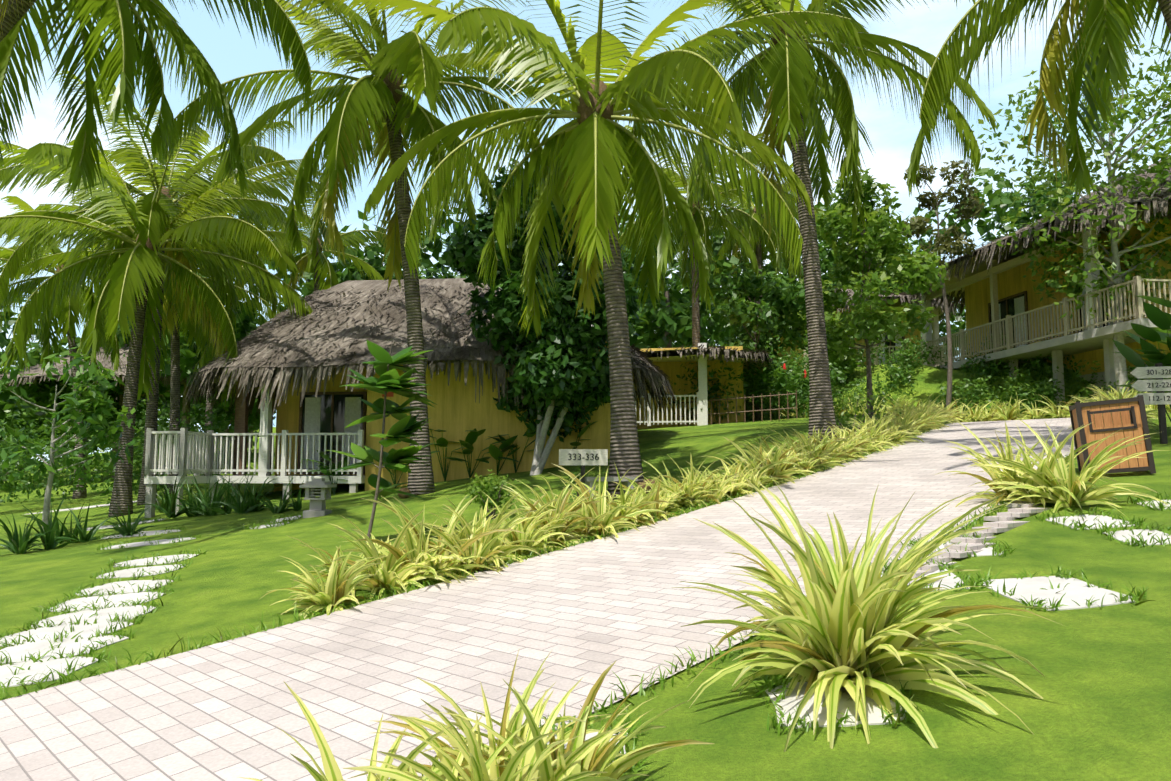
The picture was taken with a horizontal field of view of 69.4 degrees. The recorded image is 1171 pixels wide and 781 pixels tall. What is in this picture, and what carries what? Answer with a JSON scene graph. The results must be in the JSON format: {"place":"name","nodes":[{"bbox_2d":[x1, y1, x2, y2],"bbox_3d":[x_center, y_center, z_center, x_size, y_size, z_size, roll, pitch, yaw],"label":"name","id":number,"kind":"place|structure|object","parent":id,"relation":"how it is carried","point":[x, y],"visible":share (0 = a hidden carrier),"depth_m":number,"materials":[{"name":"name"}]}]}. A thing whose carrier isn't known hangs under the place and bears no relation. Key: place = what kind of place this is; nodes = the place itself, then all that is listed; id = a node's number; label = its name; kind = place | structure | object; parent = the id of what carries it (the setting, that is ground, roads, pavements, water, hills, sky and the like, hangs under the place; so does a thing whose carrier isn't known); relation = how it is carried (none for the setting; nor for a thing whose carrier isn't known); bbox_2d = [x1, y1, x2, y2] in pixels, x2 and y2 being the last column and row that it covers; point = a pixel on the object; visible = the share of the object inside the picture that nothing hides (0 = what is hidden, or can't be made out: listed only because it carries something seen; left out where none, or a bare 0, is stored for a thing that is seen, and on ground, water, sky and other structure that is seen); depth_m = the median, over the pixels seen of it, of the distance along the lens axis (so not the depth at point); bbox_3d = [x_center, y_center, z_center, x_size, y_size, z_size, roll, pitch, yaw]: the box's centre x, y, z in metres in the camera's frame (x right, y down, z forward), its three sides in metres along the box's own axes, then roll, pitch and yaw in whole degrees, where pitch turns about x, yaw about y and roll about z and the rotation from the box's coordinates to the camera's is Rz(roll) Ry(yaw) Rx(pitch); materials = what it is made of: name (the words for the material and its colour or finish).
{"place":"outdoors","nodes":[
{"label":"outdoors","id":0,"kind":"place"},
{"bbox_2d":[0,418,1074,780],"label":"paved path","id":1,"kind":"structure","parent":0,"point":[628,602],"depth_m":5.16,"materials":[{"name":"white tile"}]},
{"bbox_2d":[0,361,1170,780],"bbox_3d":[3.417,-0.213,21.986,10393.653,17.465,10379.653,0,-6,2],"label":"ground","id":2,"kind":"structure","parent":0,"point":[1102,687],"depth_m":5.35,"materials":[{"name":"green plant"}]},
{"bbox_2d":[0,346,143,530],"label":"tree","id":3,"kind":"object","parent":2,"relation":"on","point":[96,420],"visible":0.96,"depth_m":16.01,"materials":[{"name":"green plant"}]},
{"bbox_2d":[0,191,182,498],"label":"palm","id":4,"kind":"object","parent":2,"relation":"on","point":[67,319],"visible":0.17,"depth_m":26.49,"materials":[{"name":"green plant"}]},
{"bbox_2d":[0,344,222,405],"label":"bungalow","id":5,"kind":"object","parent":2,"relation":"on","point":[35,369],"visible":0.1,"depth_m":35.03,"materials":[{"name":"brown paint"}]},
{"bbox_2d":[0,465,306,553],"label":"plants","id":6,"kind":"object","parent":2,"relation":"on","point":[51,536],"visible":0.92,"depth_m":15.32,"materials":[{"name":"green plant"}]},
{"bbox_2d":[11,187,303,493],"bbox_3d":[-12.204,-1.483,24.727,7.669,9.408,7.863,0,-6,2],"label":"palm","id":7,"kind":"object","parent":2,"relation":"on","point":[175,367],"visible":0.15,"depth_m":24.44,"materials":[{"name":"green plant"}]},
{"bbox_2d":[0,109,317,516],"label":"palm","id":8,"kind":"object","parent":2,"relation":"on","point":[139,269],"visible":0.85,"depth_m":18.93,"materials":[{"name":"green plant"}]},
{"bbox_2d":[0,71,335,505],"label":"palm","id":9,"kind":"object","parent":2,"relation":"on","point":[133,158],"visible":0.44,"depth_m":21.23,"materials":[{"name":"green plant"}]},
{"bbox_2d":[0,0,396,201],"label":"palm","id":10,"kind":"object","parent":2,"relation":"on","point":[125,57],"visible":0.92,"depth_m":13.21,"materials":[{"name":"green plant"}]},
{"bbox_2d":[99,107,324,475],"bbox_3d":[-12.886,-2.788,28.706,7.961,12.266,7.650,2,-6,-21],"label":"palm","id":11,"kind":"object","parent":2,"relation":"on","point":[285,186],"visible":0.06,"depth_m":28.55,"materials":[{"name":"green plant"}]},
{"bbox_2d":[238,189,390,305],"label":"young palm","id":12,"kind":"object","parent":2,"relation":"on","point":[317,268],"visible":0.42,"depth_m":30.63,"materials":[{"name":"green plant"}]},
{"bbox_2d":[299,478,336,517],"bbox_3d":[-4.437,1.781,14.027,0.460,0.645,0.460,0,-6,2],"label":"stone lantern","id":13,"kind":"object","parent":2,"relation":"on","point":[317,507],"visible":1,"depth_m":13.90,"materials":[{"name":"grey stone"}]},
{"bbox_2d":[161,0,575,495],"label":"palm","id":14,"kind":"object","parent":2,"relation":"on","point":[391,111],"visible":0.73,"depth_m":15.63,"materials":[{"name":"green plant"}]},
{"bbox_2d":[327,340,436,545],"bbox_3d":[-2.334,0.655,9.739,1.248,2.464,1.355,0,-6,2],"label":"lawn sapling","id":15,"kind":"object","parent":2,"relation":"on","point":[386,366],"depth_m":9.76,"materials":[{"name":"green plant"}]},
{"bbox_2d":[144,278,679,517],"bbox_3d":[-3.794,0.207,21.877,12.496,6.281,9.020,0,-6,2],"label":"bungalow","id":16,"kind":"object","parent":2,"relation":"on","point":[296,366],"visible":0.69,"depth_m":18.71,"materials":[{"name":"yellow paint"}]},
{"bbox_2d":[462,469,521,518],"bbox_3d":[-1.225,1.388,11.158,0.788,0.708,0.703,0,-6,2],"label":"shrub","id":17,"kind":"object","parent":2,"relation":"on","point":[495,495],"visible":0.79,"depth_m":11.06,"materials":[{"name":"green plant"}]},
{"bbox_2d":[398,479,654,498],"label":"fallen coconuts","id":18,"kind":"object","parent":2,"relation":"on","point":[407,490],"visible":0.33,"depth_m":12.15,"materials":[{"name":"green plant"}]},
{"bbox_2d":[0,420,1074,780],"bbox_3d":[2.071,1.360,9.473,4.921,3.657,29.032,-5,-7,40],"label":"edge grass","id":19,"kind":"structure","parent":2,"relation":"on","point":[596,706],"depth_m":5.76,"materials":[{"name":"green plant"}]},
{"bbox_2d":[0,167,1079,480],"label":"trees","id":20,"kind":"object","parent":2,"relation":"on","point":[666,323],"visible":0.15,"depth_m":38.22,"materials":[{"name":"green plant"}]},
{"bbox_2d":[441,158,647,475],"bbox_3d":[-0.810,-1.492,17.791,4.280,6.868,4.434,0,-6,2],"label":"dark tree","id":21,"kind":"object","parent":2,"relation":"on","point":[558,370],"visible":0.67,"depth_m":16.86,"materials":[{"name":"green plant"}]},
{"bbox_2d":[0,326,1155,504],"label":"bank shrub","id":22,"kind":"object","parent":2,"relation":"on","point":[803,390],"visible":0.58,"depth_m":25.57,"materials":[{"name":"green plant"}]},
{"bbox_2d":[297,0,864,496],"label":"palm","id":23,"kind":"object","parent":2,"relation":"on","point":[591,150],"visible":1,"depth_m":12.24,"materials":[{"name":"green plant"}]},
{"bbox_2d":[569,468,592,496],"bbox_3d":[-0.050,1.371,12.073,0.353,0.545,0.364,5,-7,-40],"label":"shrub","id":24,"kind":"object","parent":2,"relation":"on","point":[578,476],"visible":0.19,"depth_m":12.06,"materials":[{"name":"green plant"}]},
{"bbox_2d":[0,500,1170,765],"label":"stepping stones","id":25,"kind":"object","parent":2,"relation":"on","point":[1080,592],"visible":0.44,"depth_m":6.16,"materials":[{"name":"white stone"}]},
{"bbox_2d":[0,490,1170,772],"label":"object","id":26,"kind":"structure","parent":2,"relation":"on","point":[786,680],"depth_m":6.33,"materials":[{"name":"white stone"}]},
{"bbox_2d":[559,449,637,503],"bbox_3d":[0.159,1.280,11.673,1.141,0.925,0.433,2,-6,-18],"label":"sign","id":27,"kind":"object","parent":2,"relation":"on","point":[602,455],"visible":0.62,"depth_m":11.50,"materials":[{"name":"grey"}]},
{"bbox_2d":[568,453,598,459],"bbox_3d":[-0.027,0.902,11.489,0.422,0.092,0.007,1,-6,-6],"label":"sign text","id":28,"kind":"object","parent":27,"relation":"attached to","point":[587,456],"visible":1,"depth_m":11.49,"materials":[{"name":"grey"}]},
{"bbox_2d":[635,343,772,428],"bbox_3d":[3.076,0.764,28.238,6.797,3.789,9.273,0,-6,2],"label":"bungalow","id":29,"kind":"object","parent":2,"relation":"on","point":[668,361],"visible":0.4,"depth_m":25.82,"materials":[{"name":"yellow paint"}]},
{"bbox_2d":[239,418,1170,780],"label":"spider plants","id":30,"kind":"object","parent":2,"relation":"on","point":[843,622],"visible":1,"depth_m":3.70,"materials":[{"name":"green plant"}]},
{"bbox_2d":[261,381,1170,618],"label":"variegated border plants","id":31,"kind":"object","parent":2,"relation":"on","point":[468,546],"visible":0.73,"depth_m":8.82,"materials":[{"name":"green plant"}]},
{"bbox_2d":[617,125,817,346],"bbox_3d":[3.904,-4.042,30.268,7.597,10.986,7.611,-5,-7,40],"label":"palm","id":32,"kind":"object","parent":2,"relation":"on","point":[702,221],"visible":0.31,"depth_m":30.12,"materials":[{"name":"green plant"}]},
{"bbox_2d":[303,295,1170,494],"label":"plants","id":33,"kind":"object","parent":2,"relation":"on","point":[1161,320],"visible":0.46,"depth_m":17.97,"materials":[{"name":"green plant"}]},
{"bbox_2d":[678,363,806,426],"bbox_3d":[4.919,0.178,25.796,3.610,2.140,2.983,-2,-6,19],"label":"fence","id":34,"kind":"object","parent":2,"relation":"on","point":[753,397],"visible":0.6,"depth_m":24.31,"materials":[{"name":"brown wood"},{"name":"red flower petals"}]},
{"bbox_2d":[709,261,805,419],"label":"screen tree","id":35,"kind":"object","parent":2,"relation":"on","point":[777,299],"visible":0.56,"depth_m":29.57,"materials":[{"name":"green plant"}]},
{"bbox_2d":[683,148,836,325],"bbox_3d":[7.769,-5.408,38.523,7.445,10.568,7.790,-3,-6,25],"label":"palm","id":36,"kind":"object","parent":2,"relation":"on","point":[759,251],"visible":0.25,"depth_m":38.09,"materials":[{"name":"green plant"}]},
{"bbox_2d":[613,0,997,441],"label":"palm","id":37,"kind":"object","parent":2,"relation":"on","point":[799,94],"visible":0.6,"depth_m":16.04,"materials":[{"name":"green plant"}]},
{"bbox_2d":[774,278,865,375],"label":"screen tree","id":38,"kind":"object","parent":2,"relation":"on","point":[800,326],"visible":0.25,"depth_m":30.45,"materials":[{"name":"green plant"}]},
{"bbox_2d":[802,384,901,433],"bbox_3d":[5.399,0.421,17.203,2.091,1.114,1.590,3,-6,-31],"label":"shrub","id":39,"kind":"object","parent":2,"relation":"on","point":[856,407],"visible":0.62,"depth_m":17.04,"materials":[{"name":"green plant"}]},
{"bbox_2d":[749,289,957,371],"bbox_3d":[12.103,-1.981,39.673,8.581,5.669,11.005,0,-6,2],"label":"bungalow","id":40,"kind":"object","parent":2,"relation":"on","point":[937,310],"visible":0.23,"depth_m":37.35,"materials":[{"name":"yellow paint"}]},
{"bbox_2d":[801,168,948,417],"bbox_3d":[7.064,-2.365,20.805,3.198,6.465,3.752,2,-6,-21],"label":"tree","id":41,"kind":"object","parent":2,"relation":"on","point":[880,241],"visible":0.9,"depth_m":20.59,"materials":[{"name":"green plant"}]},
{"bbox_2d":[901,160,984,409],"bbox_3d":[10.969,-2.968,25.688,2.158,8.429,2.344,5,-7,-40],"label":"tree","id":42,"kind":"object","parent":2,"relation":"on","point":[932,202],"visible":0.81,"depth_m":25.65,"materials":[{"name":"green plant"}]},
{"bbox_2d":[907,500,1050,588],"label":"stone steps","id":43,"kind":"structure","parent":2,"relation":"on","point":[1004,522],"depth_m":6.91,"materials":[{"name":"beige stone"}]},
{"bbox_2d":[810,0,1170,197],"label":"palm","id":44,"kind":"object","parent":2,"relation":"on","point":[1111,24],"visible":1,"depth_m":11.88,"materials":[{"name":"green plant"}]},
{"bbox_2d":[908,157,1170,408],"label":"bungalow","id":45,"kind":"object","parent":2,"relation":"on","point":[988,286],"visible":0.62,"depth_m":24.91,"materials":[{"name":"yellow paint"}]},
{"bbox_2d":[969,32,1170,394],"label":"tree","id":46,"kind":"object","parent":2,"relation":"on","point":[1114,272],"visible":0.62,"depth_m":21.84,"materials":[{"name":"green plant"}]},
{"bbox_2d":[1069,395,1155,473],"bbox_3d":[6.063,0.550,9.772,0.737,0.925,0.663,-2,-6,24],"label":"wooden litter bin","id":47,"kind":"object","parent":2,"relation":"on","point":[1081,414],"visible":0.85,"depth_m":9.51,"materials":[{"name":"brown wood"}]},
{"bbox_2d":[1130,363,1170,443],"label":"directional signpost","id":48,"kind":"object","parent":2,"relation":"on","point":[1140,373],"visible":0.79,"depth_m":12.21,"materials":[{"name":"grey wood"}]},
{"bbox_2d":[1147,369,1170,374],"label":"sign text","id":49,"kind":"object","parent":48,"relation":"attached to","point":[1156,372],"visible":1,"depth_m":12.21,"materials":[{"name":"grey"}]},
{"bbox_2d":[1147,382,1170,387],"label":"sign text","id":50,"kind":"object","parent":48,"relation":"attached to","point":[1157,384],"visible":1,"depth_m":12.20,"materials":[{"name":"grey"}]},
{"bbox_2d":[1149,396,1169,400],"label":"sign text","id":51,"kind":"object","parent":48,"relation":"attached to","point":[1160,399],"visible":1,"depth_m":12.18,"materials":[{"name":"grey"}]},
{"bbox_2d":[0,0,1170,461],"label":"sky","id":52,"kind":"structure","parent":0,"point":[892,138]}
]}

